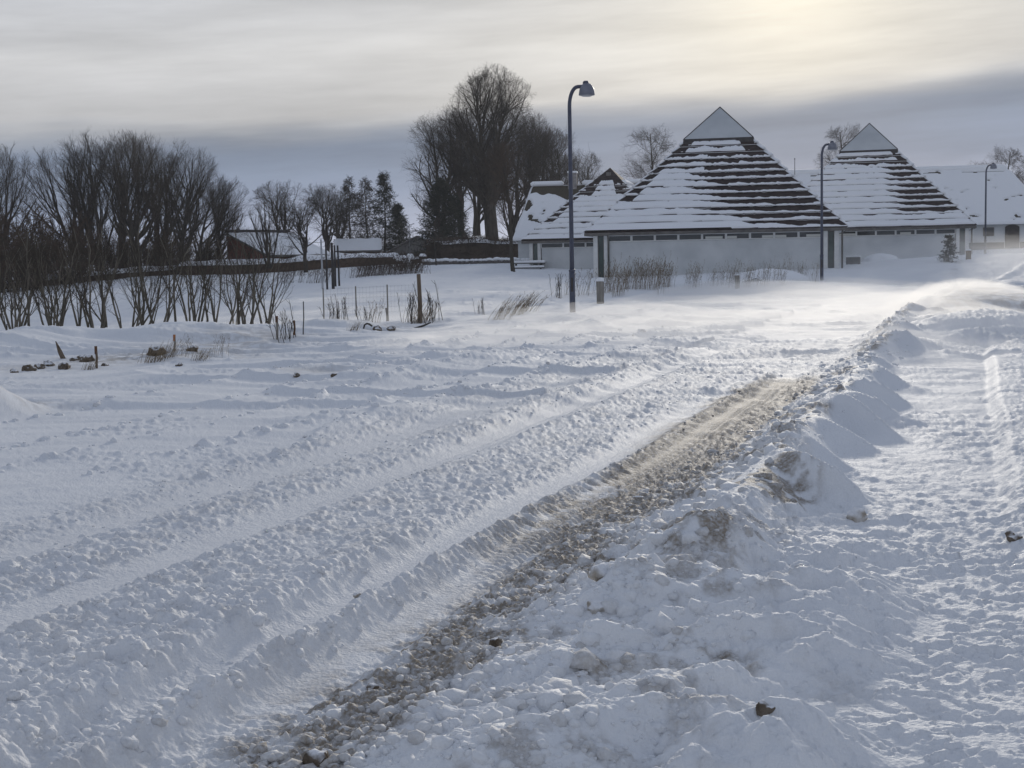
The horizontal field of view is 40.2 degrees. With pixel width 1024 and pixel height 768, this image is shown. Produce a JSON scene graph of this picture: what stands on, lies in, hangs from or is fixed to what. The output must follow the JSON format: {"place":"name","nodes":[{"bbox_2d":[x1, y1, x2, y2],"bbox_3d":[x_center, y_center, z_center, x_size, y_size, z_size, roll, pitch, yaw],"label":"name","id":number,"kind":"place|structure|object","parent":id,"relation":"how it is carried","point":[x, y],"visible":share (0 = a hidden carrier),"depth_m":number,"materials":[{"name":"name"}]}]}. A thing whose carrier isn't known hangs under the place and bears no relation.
{"place":"outdoors","nodes":[
{"label":"outdoors","id":0,"kind":"place"},
{"bbox_2d":[0,253,1023,767],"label":"road","id":1,"kind":"structure","parent":0,"point":[812,337],"depth_m":8.50,"materials":[{"name":"snow"}]},
{"bbox_2d":[302,748,328,766],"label":"dirty clod","id":2,"kind":"object","parent":1,"relation":"on","point":[316,757],"visible":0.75,"depth_m":4.61,"materials":[{"name":"soil"}]},
{"bbox_2d":[0,323,930,767],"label":"snow clods","id":3,"kind":"object","parent":1,"relation":"on","point":[334,711],"visible":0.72,"depth_m":5.32,"materials":[{"name":"snow"}]},
{"bbox_2d":[198,447,736,767],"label":"slush clods","id":4,"kind":"object","parent":1,"relation":"on","point":[280,756],"visible":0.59,"depth_m":6.26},
{"bbox_2d":[312,507,807,767],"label":"loose clods","id":5,"kind":"object","parent":1,"relation":"on","point":[602,753],"visible":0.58,"depth_m":5.42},
{"bbox_2d":[0,248,1023,767],"bbox_3d":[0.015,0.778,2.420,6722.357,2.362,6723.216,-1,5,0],"label":"ground","id":6,"kind":"structure","parent":0,"point":[308,352],"depth_m":24.15,"materials":[{"name":"snow"}]},
{"bbox_2d":[0,237,25,315],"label":"young tree","id":7,"kind":"object","parent":6,"relation":"on","point":[4,285],"visible":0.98,"depth_m":33.41,"materials":[{"name":"brown plant"}]},
{"bbox_2d":[0,145,33,236],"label":"sycamore tree","id":8,"kind":"object","parent":6,"relation":"on","point":[2,197],"visible":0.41,"depth_m":91.90,"materials":[{"name":"brown plant"}]},
{"bbox_2d":[1,217,36,325],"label":"young tree","id":9,"kind":"object","parent":6,"relation":"on","point":[28,305],"visible":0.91,"depth_m":34.50,"materials":[{"name":"brown plant"}]},
{"bbox_2d":[0,142,46,240],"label":"sycamore tree","id":10,"kind":"object","parent":6,"relation":"on","point":[14,186],"visible":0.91,"depth_m":87.12,"materials":[{"name":"brown plant"}]},
{"bbox_2d":[0,247,52,329],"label":"young tree","id":11,"kind":"object","parent":6,"relation":"on","point":[12,306],"visible":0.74,"depth_m":34.92,"materials":[{"name":"brown plant"}]},
{"bbox_2d":[0,207,55,292],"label":"thicket","id":12,"kind":"object","parent":6,"relation":"on","point":[2,224],"visible":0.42,"depth_m":83.48,"materials":[{"name":"brown plant"}]},
{"bbox_2d":[1,228,61,328],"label":"young tree","id":13,"kind":"object","parent":6,"relation":"on","point":[20,321],"visible":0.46,"depth_m":41.38,"materials":[{"name":"brown plant"}]},
{"bbox_2d":[0,201,69,290],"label":"thicket","id":14,"kind":"object","parent":6,"relation":"on","point":[37,224],"visible":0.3,"depth_m":85.27,"materials":[{"name":"brown plant"}]},
{"bbox_2d":[9,232,94,325],"bbox_3d":[-11.614,-2.272,35.454,2.024,3.160,2.253,-4,6,-31],"label":"young tree","id":15,"kind":"object","parent":6,"relation":"on","point":[55,297],"visible":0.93,"depth_m":35.32,"materials":[{"name":"brown plant"}]},
{"bbox_2d":[15,234,93,325],"bbox_3d":[-13.781,-2.857,42.206,2.514,3.527,2.260,-1,5,-1],"label":"young tree","id":16,"kind":"object","parent":6,"relation":"on","point":[60,309],"visible":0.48,"depth_m":42.14,"materials":[{"name":"brown plant"}]},
{"bbox_2d":[15,146,116,259],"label":"sycamore tree","id":17,"kind":"object","parent":6,"relation":"on","point":[53,206],"visible":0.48,"depth_m":98.92,"materials":[{"name":"brown plant"}]},
{"bbox_2d":[23,233,109,325],"bbox_3d":[-11.608,-2.404,36.763,2.192,3.333,2.122,0,5,9],"label":"young tree","id":18,"kind":"object","parent":6,"relation":"on","point":[80,317],"visible":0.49,"depth_m":36.70,"materials":[{"name":"brown plant"}]},
{"bbox_2d":[41,208,104,284],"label":"thicket","id":19,"kind":"object","parent":6,"relation":"on","point":[77,231],"visible":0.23,"depth_m":90.98,"materials":[{"name":"brown plant"}]},
{"bbox_2d":[33,128,122,269],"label":"sycamore tree","id":20,"kind":"object","parent":6,"relation":"on","point":[91,198],"visible":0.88,"depth_m":96.78,"materials":[{"name":"brown plant"}]},
{"bbox_2d":[43,224,132,327],"bbox_3d":[-10.892,-2.463,36.347,2.469,3.464,2.219,0,5,9],"label":"young tree","id":21,"kind":"object","parent":6,"relation":"on","point":[103,315],"visible":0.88,"depth_m":36.37,"materials":[{"name":"brown plant"}]},
{"bbox_2d":[76,215,124,327],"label":"young tree","id":22,"kind":"object","parent":6,"relation":"on","point":[96,315],"visible":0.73,"depth_m":37.33,"materials":[{"name":"brown plant"}]},
{"bbox_2d":[94,227,134,268],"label":"thicket","id":23,"kind":"object","parent":6,"relation":"on","point":[114,247],"visible":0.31,"depth_m":97.89,"materials":[{"name":"brown plant"}]},
{"bbox_2d":[80,129,170,264],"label":"sycamore tree","id":24,"kind":"object","parent":6,"relation":"on","point":[133,199],"visible":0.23,"depth_m":101.49,"materials":[{"name":"brown plant"}]},
{"bbox_2d":[92,234,163,327],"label":"young tree","id":25,"kind":"object","parent":6,"relation":"on","point":[135,297],"visible":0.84,"depth_m":36.99,"materials":[{"name":"brown plant"}]},
{"bbox_2d":[89,128,184,266],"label":"sycamore tree","id":26,"kind":"object","parent":6,"relation":"on","point":[135,219],"visible":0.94,"depth_m":95.96,"materials":[{"name":"brown plant"}]},
{"bbox_2d":[109,233,169,324],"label":"young tree","id":27,"kind":"object","parent":6,"relation":"on","point":[138,287],"visible":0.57,"depth_m":43.73,"materials":[{"name":"brown plant"}]},
{"bbox_2d":[116,206,174,325],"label":"young tree","id":28,"kind":"object","parent":6,"relation":"on","point":[143,298],"visible":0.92,"depth_m":37.78,"materials":[{"name":"brown plant"}]},
{"bbox_2d":[118,223,176,265],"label":"thicket","id":29,"kind":"object","parent":6,"relation":"on","point":[155,238],"visible":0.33,"depth_m":98.98,"materials":[{"name":"brown plant"}]},
{"bbox_2d":[123,229,199,323],"bbox_3d":[-9.688,-2.681,38.794,2.163,3.404,2.580,-3,5,-20],"label":"young tree","id":30,"kind":"object","parent":6,"relation":"on","point":[167,314],"visible":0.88,"depth_m":38.62,"materials":[{"name":"brown plant"}]},
{"bbox_2d":[112,132,211,245],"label":"sycamore tree","id":31,"kind":"object","parent":6,"relation":"on","point":[165,225],"visible":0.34,"depth_m":103.27,"materials":[{"name":"brown plant"}]},
{"bbox_2d":[149,220,176,321],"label":"young tree","id":32,"kind":"object","parent":6,"relation":"on","point":[174,309],"visible":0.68,"depth_m":39.62,"materials":[{"name":"brown plant"}]},
{"bbox_2d":[141,144,229,273],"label":"sycamore tree","id":33,"kind":"object","parent":6,"relation":"on","point":[188,209],"visible":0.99,"depth_m":96.16,"materials":[{"name":"brown plant"}]},
{"bbox_2d":[151,225,228,321],"bbox_3d":[-9.203,-2.787,40.133,2.252,3.515,2.506,-2,5,-12],"label":"young tree","id":34,"kind":"object","parent":6,"relation":"on","point":[202,301],"visible":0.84,"depth_m":40.06,"materials":[{"name":"brown plant"}]},
{"bbox_2d":[184,229,225,321],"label":"young tree","id":35,"kind":"object","parent":6,"relation":"on","point":[206,312],"visible":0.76,"depth_m":40.55,"materials":[{"name":"brown plant"}]},
{"bbox_2d":[5,251,420,288],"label":"hedge","id":36,"kind":"object","parent":6,"relation":"on","point":[152,267],"visible":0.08,"depth_m":94.88,"materials":[{"name":"plant"}]},
{"bbox_2d":[177,173,255,260],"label":"sycamore tree","id":37,"kind":"object","parent":6,"relation":"on","point":[218,224],"visible":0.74,"depth_m":100.25,"materials":[{"name":"brown plant"}]},
{"bbox_2d":[183,235,259,323],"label":"young tree","id":38,"kind":"object","parent":6,"relation":"on","point":[219,299],"visible":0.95,"depth_m":40.09,"materials":[{"name":"brown plant"}]},
{"bbox_2d":[194,180,252,259],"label":"sycamore tree","id":39,"kind":"object","parent":6,"relation":"on","point":[228,199],"visible":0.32,"depth_m":103.51,"materials":[{"name":"brown plant"}]},
{"bbox_2d":[206,254,260,324],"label":"young tree","id":40,"kind":"object","parent":6,"relation":"on","point":[230,302],"visible":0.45,"depth_m":45.44,"materials":[{"name":"brown plant"}]},
{"bbox_2d":[219,219,258,324],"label":"young tree","id":41,"kind":"object","parent":6,"relation":"on","point":[238,313],"visible":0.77,"depth_m":41.13,"materials":[{"name":"brown plant"}]},
{"bbox_2d":[205,230,290,323],"bbox_3d":[-7.803,-2.911,40.998,2.081,3.248,2.315,1,6,21],"label":"young tree","id":42,"kind":"object","parent":6,"relation":"on","point":[253,297],"visible":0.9,"depth_m":40.91,"materials":[{"name":"brown plant"}]},
{"bbox_2d":[217,236,302,323],"bbox_3d":[-7.440,-2.937,41.966,2.469,3.257,2.070,-1,5,3],"label":"young tree","id":43,"kind":"object","parent":6,"relation":"on","point":[271,312],"visible":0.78,"depth_m":41.77,"materials":[{"name":"brown plant"}]},
{"bbox_2d":[245,200,282,268],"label":"poplar tree","id":44,"kind":"object","parent":6,"relation":"on","point":[263,232],"visible":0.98,"depth_m":91.41,"materials":[{"name":"brown plant"}]},
{"bbox_2d":[246,179,307,232],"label":"maple tree","id":45,"kind":"object","parent":6,"relation":"on","point":[274,207],"visible":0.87,"depth_m":108.67,"materials":[{"name":"brown plant"}]},
{"bbox_2d":[226,230,329,258],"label":"brick house","id":46,"kind":"structure","parent":6,"relation":"on","point":[313,249],"depth_m":99.56,"materials":[{"name":"brown"}]},
{"bbox_2d":[266,301,295,341],"bbox_3d":[-4.646,-1.242,28.424,0.689,0.935,0.677,-3,6,-25],"label":"shrub","id":47,"kind":"object","parent":6,"relation":"on","point":[289,330],"visible":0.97,"depth_m":28.51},
{"bbox_2d":[175,250,401,274],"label":"hedge","id":48,"kind":"object","parent":6,"relation":"on","point":[345,259],"visible":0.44,"depth_m":97.16,"materials":[{"name":"plant"}]},
{"bbox_2d":[274,195,335,272],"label":"maple tree","id":49,"kind":"object","parent":6,"relation":"on","point":[298,226],"visible":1,"depth_m":92.31,"materials":[{"name":"brown plant"}]},
{"bbox_2d":[300,183,353,251],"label":"maple tree","id":50,"kind":"object","parent":6,"relation":"on","point":[325,209],"visible":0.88,"depth_m":110.76,"materials":[{"name":"brown plant"}]},
{"bbox_2d":[0,324,679,479],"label":"crumb rows","id":51,"kind":"object","parent":6,"relation":"on","point":[201,472],"visible":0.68,"depth_m":16.16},
{"bbox_2d":[314,189,370,238],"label":"maple tree","id":52,"kind":"object","parent":6,"relation":"on","point":[353,206],"visible":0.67,"depth_m":117.29,"materials":[{"name":"brown plant"}]},
{"bbox_2d":[331,176,369,243],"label":"larch tree","id":53,"kind":"object","parent":6,"relation":"on","point":[345,189],"visible":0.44,"depth_m":121.08,"materials":[{"name":"brown plant"}]},
{"bbox_2d":[279,251,430,283],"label":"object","id":54,"kind":"object","parent":6,"relation":"on","point":[374,266],"visible":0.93,"depth_m":83.13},
{"bbox_2d":[334,238,381,253],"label":"shed","id":55,"kind":"structure","parent":6,"relation":"on","point":[362,245],"depth_m":115.98,"materials":[{"name":"white"}]},
{"bbox_2d":[345,176,383,250],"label":"larch tree","id":56,"kind":"object","parent":6,"relation":"on","point":[365,193],"visible":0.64,"depth_m":124.78,"materials":[{"name":"brown plant"}]},
{"bbox_2d":[322,285,416,318],"bbox_3d":[-4.677,-2.661,46.761,3.337,1.360,0.179,0,5,8],"label":"wire fence","id":57,"kind":"object","parent":6,"relation":"on","point":[323,289],"visible":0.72,"depth_m":46.85,"materials":[{"name":"grey metal"}]},
{"bbox_2d":[360,170,406,252],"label":"spruce tree","id":58,"kind":"object","parent":6,"relation":"on","point":[386,190],"visible":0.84,"depth_m":119.80,"materials":[{"name":"green plant"}]},
{"bbox_2d":[381,201,414,252],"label":"fir tree","id":59,"kind":"object","parent":6,"relation":"on","point":[404,219],"visible":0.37,"depth_m":122.88,"materials":[{"name":"green plant"}]},
{"bbox_2d":[417,274,422,322],"bbox_3d":[-2.357,-2.107,35.778,0.128,1.405,0.133,-1,5,0],"label":"fence post","id":60,"kind":"object","parent":6,"relation":"on","point":[419,292],"visible":0.69,"depth_m":35.73,"materials":[{"name":"brown wood"}]},
{"bbox_2d":[411,280,442,323],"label":"grass","id":61,"kind":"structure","parent":6,"relation":"on","point":[432,312],"depth_m":35.91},
{"bbox_2d":[405,175,465,262],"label":"fir tree","id":62,"kind":"object","parent":6,"relation":"on","point":[439,187],"visible":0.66,"depth_m":112.77,"materials":[{"name":"green plant"}]},
{"bbox_2d":[426,218,447,264],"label":"tree","id":63,"kind":"object","parent":6,"relation":"on","point":[435,235],"visible":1,"depth_m":99.53,"materials":[{"name":"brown plant"}]},
{"bbox_2d":[400,107,474,234],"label":"lime tree","id":64,"kind":"object","parent":6,"relation":"on","point":[433,151],"visible":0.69,"depth_m":120.78,"materials":[{"name":"brown plant"}]},
{"bbox_2d":[389,235,503,254],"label":"shed","id":65,"kind":"structure","parent":6,"relation":"on","point":[401,248],"depth_m":116.02,"materials":[{"name":"black"}]},
{"bbox_2d":[421,101,488,232],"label":"lime tree","id":66,"kind":"object","parent":6,"relation":"on","point":[460,194],"visible":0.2,"depth_m":125.70,"materials":[{"name":"brown plant"}]},
{"bbox_2d":[438,193,476,238],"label":"fir tree","id":67,"kind":"object","parent":6,"relation":"on","point":[454,199],"visible":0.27,"depth_m":117.06,"materials":[{"name":"green plant"}]},
{"bbox_2d":[420,232,517,259],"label":"hedge","id":68,"kind":"object","parent":6,"relation":"on","point":[458,247],"visible":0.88,"depth_m":110.89,"materials":[{"name":"brown"}]},
{"bbox_2d":[431,63,541,239],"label":"lime tree","id":69,"kind":"object","parent":6,"relation":"on","point":[478,180],"visible":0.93,"depth_m":117.83,"materials":[{"name":"brown plant"}]},
{"bbox_2d":[459,116,514,235],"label":"lime tree","id":70,"kind":"object","parent":6,"relation":"on","point":[478,212],"visible":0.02,"depth_m":130.86,"materials":[{"name":"brown plant"}]},
{"bbox_2d":[481,136,532,271],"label":"tree","id":71,"kind":"object","parent":6,"relation":"on","point":[506,191],"visible":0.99,"depth_m":84.92,"materials":[{"name":"brown plant"}]},
{"bbox_2d":[474,117,554,235],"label":"lime tree","id":72,"kind":"object","parent":6,"relation":"on","point":[523,201],"visible":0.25,"depth_m":125.15,"materials":[{"name":"brown plant"}]},
{"bbox_2d":[504,291,535,315],"bbox_3d":[0.186,-2.178,38.225,1.006,0.718,0.830,-1,5,-3],"label":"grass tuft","id":73,"kind":"object","parent":6,"relation":"on","point":[514,312],"visible":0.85,"depth_m":38.22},
{"bbox_2d":[514,260,544,268],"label":"picnic table","id":74,"kind":"object","parent":6,"relation":"on","point":[540,262],"visible":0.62,"depth_m":94.41,"materials":[{"name":"brown wood"}]},
{"bbox_2d":[502,104,567,212],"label":"lime tree","id":75,"kind":"object","parent":6,"relation":"on","point":[533,123],"visible":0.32,"depth_m":130.52,"materials":[{"name":"brown plant"}]},
{"bbox_2d":[507,122,576,194],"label":"lime tree","id":76,"kind":"object","parent":6,"relation":"on","point":[551,148],"visible":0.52,"depth_m":128.84,"materials":[{"name":"brown plant"}]},
{"bbox_2d":[521,123,585,197],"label":"lime tree","id":77,"kind":"object","parent":6,"relation":"on","point":[561,162],"visible":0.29,"depth_m":136.53,"materials":[{"name":"brown plant"}]},
{"bbox_2d":[513,171,639,258],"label":"farmhouse","id":78,"kind":"object","parent":6,"relation":"on","point":[545,200],"visible":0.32,"depth_m":104.65,"materials":[{"name":"paint"}]},
{"bbox_2d":[521,168,633,268],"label":"pavilion","id":79,"kind":"structure","parent":6,"relation":"on","point":[547,240],"depth_m":95.16,"materials":[{"name":"paint"}]},
{"bbox_2d":[564,81,594,314],"bbox_3d":[1.615,-4.497,35.630,1.065,6.320,0.840,-1,5,4],"label":"street lamp","id":80,"kind":"object","parent":6,"relation":"on","point":[586,89],"visible":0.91,"depth_m":35.56,"materials":[{"name":"metal"}]},
{"bbox_2d":[562,144,602,184],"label":"lime tree","id":81,"kind":"object","parent":6,"relation":"on","point":[588,168],"visible":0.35,"depth_m":150.47,"materials":[{"name":"brown plant"}]},
{"bbox_2d":[596,278,603,303],"bbox_3d":[2.866,-3.001,45.561,0.276,0.922,0.278,-1,5,0],"label":"bollard","id":82,"kind":"object","parent":6,"relation":"on","point":[600,290],"visible":0.81,"depth_m":45.45,"materials":[{"name":"grey wood"}]},
{"bbox_2d":[617,125,676,178],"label":"birch tree","id":83,"kind":"object","parent":6,"relation":"on","point":[651,164],"visible":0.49,"depth_m":126.77,"materials":[{"name":"brown plant"}]},
{"bbox_2d":[592,253,821,295],"bbox_3d":[9.448,-4.797,59.094,5.880,1.787,19.048,3,7,40],"label":"dry weed stand","id":84,"kind":"object","parent":6,"relation":"on","point":[645,276],"visible":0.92,"depth_m":55.74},
{"bbox_2d":[583,107,849,277],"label":"pavilion","id":85,"kind":"structure","parent":6,"relation":"on","point":[718,187],"depth_m":75.53,"materials":[{"name":"paint"}]},
{"bbox_2d":[631,235,654,241],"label":"window","id":86,"kind":"structure","parent":85,"relation":"in","point":[634,238],"depth_m":75.63,"materials":[{"name":"glass"}]},
{"bbox_2d":[678,234,701,240],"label":"window","id":87,"kind":"structure","parent":85,"relation":"in","point":[681,237],"depth_m":75.12,"materials":[{"name":"glass"}]},
{"bbox_2d":[702,233,725,239],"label":"window","id":88,"kind":"structure","parent":85,"relation":"in","point":[710,236],"depth_m":74.84,"materials":[{"name":"glass"}]},
{"bbox_2d":[750,232,773,238],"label":"window","id":89,"kind":"structure","parent":85,"relation":"in","point":[755,235],"depth_m":74.33,"materials":[{"name":"glass"}]},
{"bbox_2d":[730,268,808,280],"bbox_3d":[11.207,-4.618,60.844,3.437,0.818,2.540,-1,5,0],"label":"snow heap","id":90,"kind":"object","parent":6,"relation":"on","point":[793,275],"visible":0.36,"depth_m":60.20,"materials":[{"name":"white"}]},
{"bbox_2d":[820,141,836,280],"bbox_3d":[14.188,-7.587,63.571,1.147,6.806,0.905,0,5,8],"label":"street lamp","id":91,"kind":"object","parent":6,"relation":"on","point":[831,145],"visible":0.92,"depth_m":63.52,"materials":[{"name":"metal"}]},
{"bbox_2d":[813,121,860,167],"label":"birch tree","id":92,"kind":"object","parent":6,"relation":"on","point":[840,139],"visible":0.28,"depth_m":136.90,"materials":[{"name":"brown plant"}]},
{"bbox_2d":[863,253,897,261],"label":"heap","id":93,"kind":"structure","parent":6,"relation":"on","point":[878,256],"depth_m":83.21,"materials":[{"name":"white"}]},
{"bbox_2d":[806,123,977,262],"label":"pavilion","id":94,"kind":"structure","parent":6,"relation":"on","point":[882,193],"depth_m":91.81,"materials":[{"name":"paint"}]},
{"bbox_2d":[788,164,1023,249],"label":"farmhouse","id":95,"kind":"object","parent":6,"relation":"on","point":[963,186],"visible":0.23,"depth_m":112.97,"materials":[{"name":"paint"}]},
{"bbox_2d":[1005,225,1019,248],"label":"door","id":96,"kind":"structure","parent":95,"relation":"in","point":[1011,231],"depth_m":111.45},
{"bbox_2d":[937,234,958,261],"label":"dwarf spruce","id":97,"kind":"object","parent":6,"relation":"on","point":[948,243],"visible":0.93,"depth_m":75.00,"materials":[{"name":"green plant"}]},
{"bbox_2d":[984,163,996,253],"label":"street lamp","id":98,"kind":"object","parent":6,"relation":"on","point":[993,166],"visible":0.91,"depth_m":96.38,"materials":[{"name":"metal"}]},
{"bbox_2d":[983,144,1023,178],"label":"birch tree","id":99,"kind":"object","parent":6,"relation":"on","point":[1004,159],"visible":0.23,"depth_m":157.57,"materials":[{"name":"brown plant"}]},
{"bbox_2d":[0,0,1023,266],"label":"sky","id":100,"kind":"structure","parent":0,"point":[321,93],"materials":[{"name":"grey"}]},
{"bbox_2d":[334,262,1023,767],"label":"snow bank","id":101,"kind":"structure","parent":0,"point":[762,498],"depth_m":6.48,"materials":[{"name":"snow"}]},
{"bbox_2d":[587,600,604,613],"bbox_3d":[0.382,0.999,6.254,0.093,0.072,0.083,-1,5,-4],"label":"ice clod","id":102,"kind":"object","parent":101,"relation":"on","point":[594,606],"visible":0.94,"depth_m":6.23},
{"bbox_2d":[588,562,610,581],"bbox_3d":[0.425,0.897,6.577,0.136,0.111,0.106,-4,6,-28],"label":"ice clod","id":103,"kind":"object","parent":101,"relation":"on","point":[597,572],"visible":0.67,"depth_m":6.54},
{"bbox_2d":[336,311,917,735],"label":"bank clods","id":104,"kind":"object","parent":101,"relation":"on","point":[507,710],"visible":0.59,"depth_m":5.77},
{"bbox_2d":[572,309,1023,767],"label":"footpath","id":105,"kind":"structure","parent":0,"point":[886,636],"depth_m":6.11,"materials":[{"name":"snow"}]},
{"bbox_2d":[755,700,775,716],"bbox_3d":[0.814,1.041,4.499,0.067,0.052,0.043,-2,5,-7],"label":"dirty clod","id":106,"kind":"object","parent":105,"relation":"on","point":[762,707],"visible":0.96,"depth_m":4.48,"materials":[{"name":"soil"}]},
{"bbox_2d":[846,507,867,522],"bbox_3d":[2.092,0.805,8.552,0.107,0.109,0.147,-3,6,-21],"label":"ice clod","id":107,"kind":"object","parent":105,"relation":"on","point":[855,515],"visible":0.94,"depth_m":8.50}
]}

